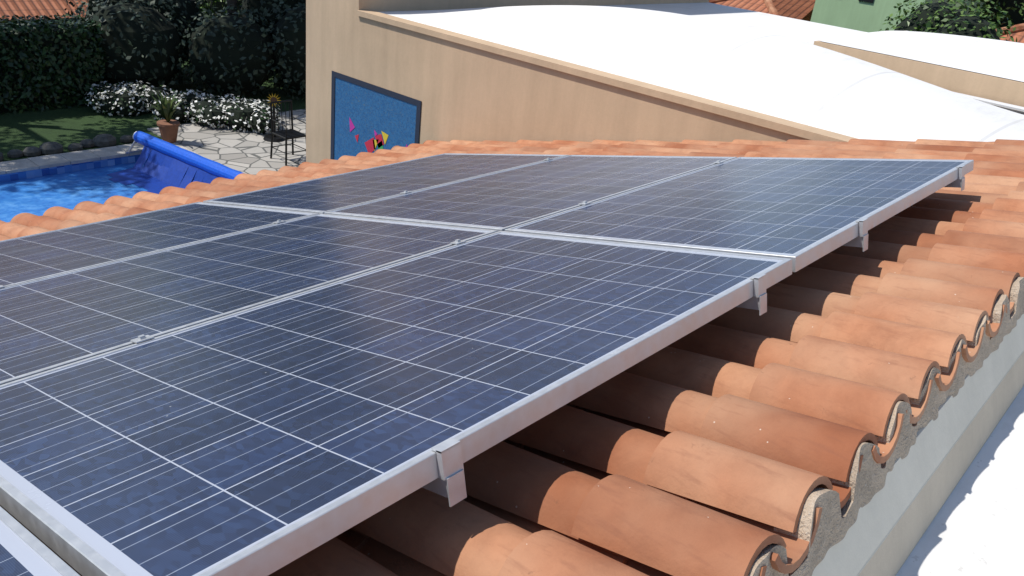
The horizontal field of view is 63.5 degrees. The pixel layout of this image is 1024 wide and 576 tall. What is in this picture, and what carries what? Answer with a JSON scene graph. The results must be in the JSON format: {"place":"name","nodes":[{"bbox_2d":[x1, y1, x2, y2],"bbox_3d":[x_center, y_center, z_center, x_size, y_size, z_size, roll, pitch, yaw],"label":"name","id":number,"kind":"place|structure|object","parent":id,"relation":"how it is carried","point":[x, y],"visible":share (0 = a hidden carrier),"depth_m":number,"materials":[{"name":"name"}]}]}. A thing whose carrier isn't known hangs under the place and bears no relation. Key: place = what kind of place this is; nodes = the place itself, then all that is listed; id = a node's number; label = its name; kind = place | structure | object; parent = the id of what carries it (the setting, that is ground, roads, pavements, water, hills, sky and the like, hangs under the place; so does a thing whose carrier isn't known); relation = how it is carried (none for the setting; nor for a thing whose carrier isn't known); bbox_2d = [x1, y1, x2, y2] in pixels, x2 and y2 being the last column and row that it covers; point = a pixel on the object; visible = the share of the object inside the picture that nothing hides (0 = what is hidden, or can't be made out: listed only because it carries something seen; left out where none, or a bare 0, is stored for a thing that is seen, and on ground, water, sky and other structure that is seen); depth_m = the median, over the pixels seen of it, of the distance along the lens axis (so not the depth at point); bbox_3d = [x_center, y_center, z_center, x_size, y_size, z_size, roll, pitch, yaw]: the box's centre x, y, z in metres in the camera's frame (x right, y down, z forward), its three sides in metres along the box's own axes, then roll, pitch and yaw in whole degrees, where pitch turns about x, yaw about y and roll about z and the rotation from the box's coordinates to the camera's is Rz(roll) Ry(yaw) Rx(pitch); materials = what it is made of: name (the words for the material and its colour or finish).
{"place":"outdoors","nodes":[
{"label":"outdoors","id":0,"kind":"place"},
{"bbox_2d":[0,0,88,24],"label":"tiled roof","id":1,"kind":"structure","parent":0,"point":[19,8],"depth_m":22.55,"materials":[{"name":"tile"}]},
{"bbox_2d":[0,63,305,161],"bbox_3d":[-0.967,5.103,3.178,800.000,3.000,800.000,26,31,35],"label":"lawn","id":2,"kind":"structure","parent":0,"point":[66,128],"depth_m":14.82,"materials":[{"name":"plant"}]},
{"bbox_2d":[0,13,106,114],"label":"clipped hedge","id":3,"kind":"object","parent":2,"relation":"on","point":[43,65],"visible":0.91,"depth_m":15.10,"materials":[{"name":"green plant"}]},
{"bbox_2d":[0,134,133,161],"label":"lawn edging rocks","id":4,"kind":"object","parent":2,"relation":"on","point":[99,141],"visible":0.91,"depth_m":13.39,"materials":[{"name":"grey stone"}]},
{"bbox_2d":[0,142,207,221],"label":"swimming pool","id":5,"kind":"structure","parent":2,"relation":"on","point":[39,185],"depth_m":12.52,"materials":[{"name":"liquid"}]},
{"bbox_2d":[107,131,242,193],"bbox_3d":[-5.156,-1.767,12.663,3.039,0.527,1.090,22,30,29],"label":"pool cover reel","id":6,"kind":"object","parent":5,"relation":"on","point":[166,164],"visible":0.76,"depth_m":12.90,"materials":[{"name":"blue plastic"}]},
{"bbox_2d":[84,80,281,133],"bbox_3d":[-6.177,-3.438,15.715,3.866,0.621,1.373,8,25,2],"label":"flower bed","id":7,"kind":"object","parent":2,"relation":"on","point":[131,99],"visible":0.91,"depth_m":15.33,"materials":[{"name":"plant"}]},
{"bbox_2d":[63,0,305,101],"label":"garden shrubs","id":8,"kind":"object","parent":2,"relation":"on","point":[156,43],"visible":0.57,"depth_m":16.78,"materials":[{"name":"green plant"}]},
{"bbox_2d":[147,109,305,174],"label":"patio paving","id":9,"kind":"structure","parent":2,"relation":"on","point":[248,152],"depth_m":14.54,"materials":[{"name":"stone"}]},
{"bbox_2d":[151,90,183,142],"bbox_3d":[-5.825,-2.938,14.142,0.579,0.872,0.525,26,31,35],"label":"potted plant","id":10,"kind":"object","parent":9,"relation":"on","point":[168,128],"visible":0.98,"depth_m":14.06,"materials":[{"name":"green plant"}]},
{"bbox_2d":[263,94,284,141],"bbox_3d":[-4.298,-3.102,14.927,0.398,0.852,0.398,26,31,35],"label":"sunflower ornament","id":11,"kind":"object","parent":9,"relation":"on","point":[267,138],"visible":0.71,"depth_m":14.96,"materials":[{"name":"black metal"}]},
{"bbox_2d":[270,100,305,165],"bbox_3d":[-3.756,-2.624,13.932,0.486,0.969,0.475,26,31,35],"label":"garden chair","id":12,"kind":"object","parent":9,"relation":"on","point":[290,133],"visible":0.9,"depth_m":13.92,"materials":[{"name":"black metal"}]},
{"bbox_2d":[227,0,237,15],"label":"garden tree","id":13,"kind":"object","parent":2,"relation":"on","point":[232,2],"visible":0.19,"depth_m":17.64,"materials":[{"name":"green plant"}]},
{"bbox_2d":[196,0,1023,41],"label":"trees","id":14,"kind":"object","parent":2,"relation":"on","point":[941,16],"visible":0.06,"depth_m":18.77,"materials":[{"name":"green plant"}]},
{"bbox_2d":[709,0,815,20],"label":"tiled roof","id":15,"kind":"structure","parent":2,"relation":"on","point":[799,9],"depth_m":24.79,"materials":[{"name":"tile"}]},
{"bbox_2d":[810,0,983,31],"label":"green building","id":16,"kind":"structure","parent":2,"relation":"on","point":[866,15],"depth_m":22.79,"materials":[{"name":"paint"}]},
{"bbox_2d":[996,23,1023,42],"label":"tiled roof","id":17,"kind":"structure","parent":2,"relation":"on","point":[1018,32],"depth_m":19.90,"materials":[{"name":"tile"}]},
{"bbox_2d":[0,139,1023,575],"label":"tile roof","id":18,"kind":"structure","parent":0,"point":[778,437],"depth_m":1.63,"materials":[{"name":"tile"}]},
{"bbox_2d":[0,158,964,506],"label":"mounting clamp","id":19,"kind":"object","parent":18,"relation":"on","point":[450,482],"visible":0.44,"depth_m":1.24,"materials":[{"name":"metal"}]},
{"bbox_2d":[0,153,973,575],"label":"solar array","id":20,"kind":"object","parent":18,"relation":"on","point":[330,357],"visible":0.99,"depth_m":1.86,"materials":[{"name":"blue glass"}]},
{"bbox_2d":[812,314,1023,575],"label":"wall","id":21,"kind":"structure","parent":18,"relation":"attached to","point":[897,514],"depth_m":1.74,"materials":[{"name":"paint"}]},
{"bbox_2d":[306,0,1023,162],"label":"house wing","id":22,"kind":"structure","parent":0,"point":[580,70],"depth_m":6.97,"materials":[{"name":"beige paint"}]},
{"bbox_2d":[330,71,421,159],"bbox_3d":[-1.437,-1.417,8.492,1.370,1.330,0.008,26,31,35],"label":"mural","id":23,"kind":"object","parent":22,"relation":"attached to","point":[368,117],"depth_m":8.40,"materials":[{"name":"paint"}]},
{"bbox_2d":[952,91,1023,114],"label":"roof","id":24,"kind":"object","parent":22,"relation":"on","point":[1017,109],"visible":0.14,"depth_m":7.14,"materials":[{"name":"white plastic"}]},
{"bbox_2d":[896,386,1023,575],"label":"flat roof","id":25,"kind":"structure","parent":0,"point":[975,527],"depth_m":1.80,"materials":[{"name":"white paint"}]}
]}

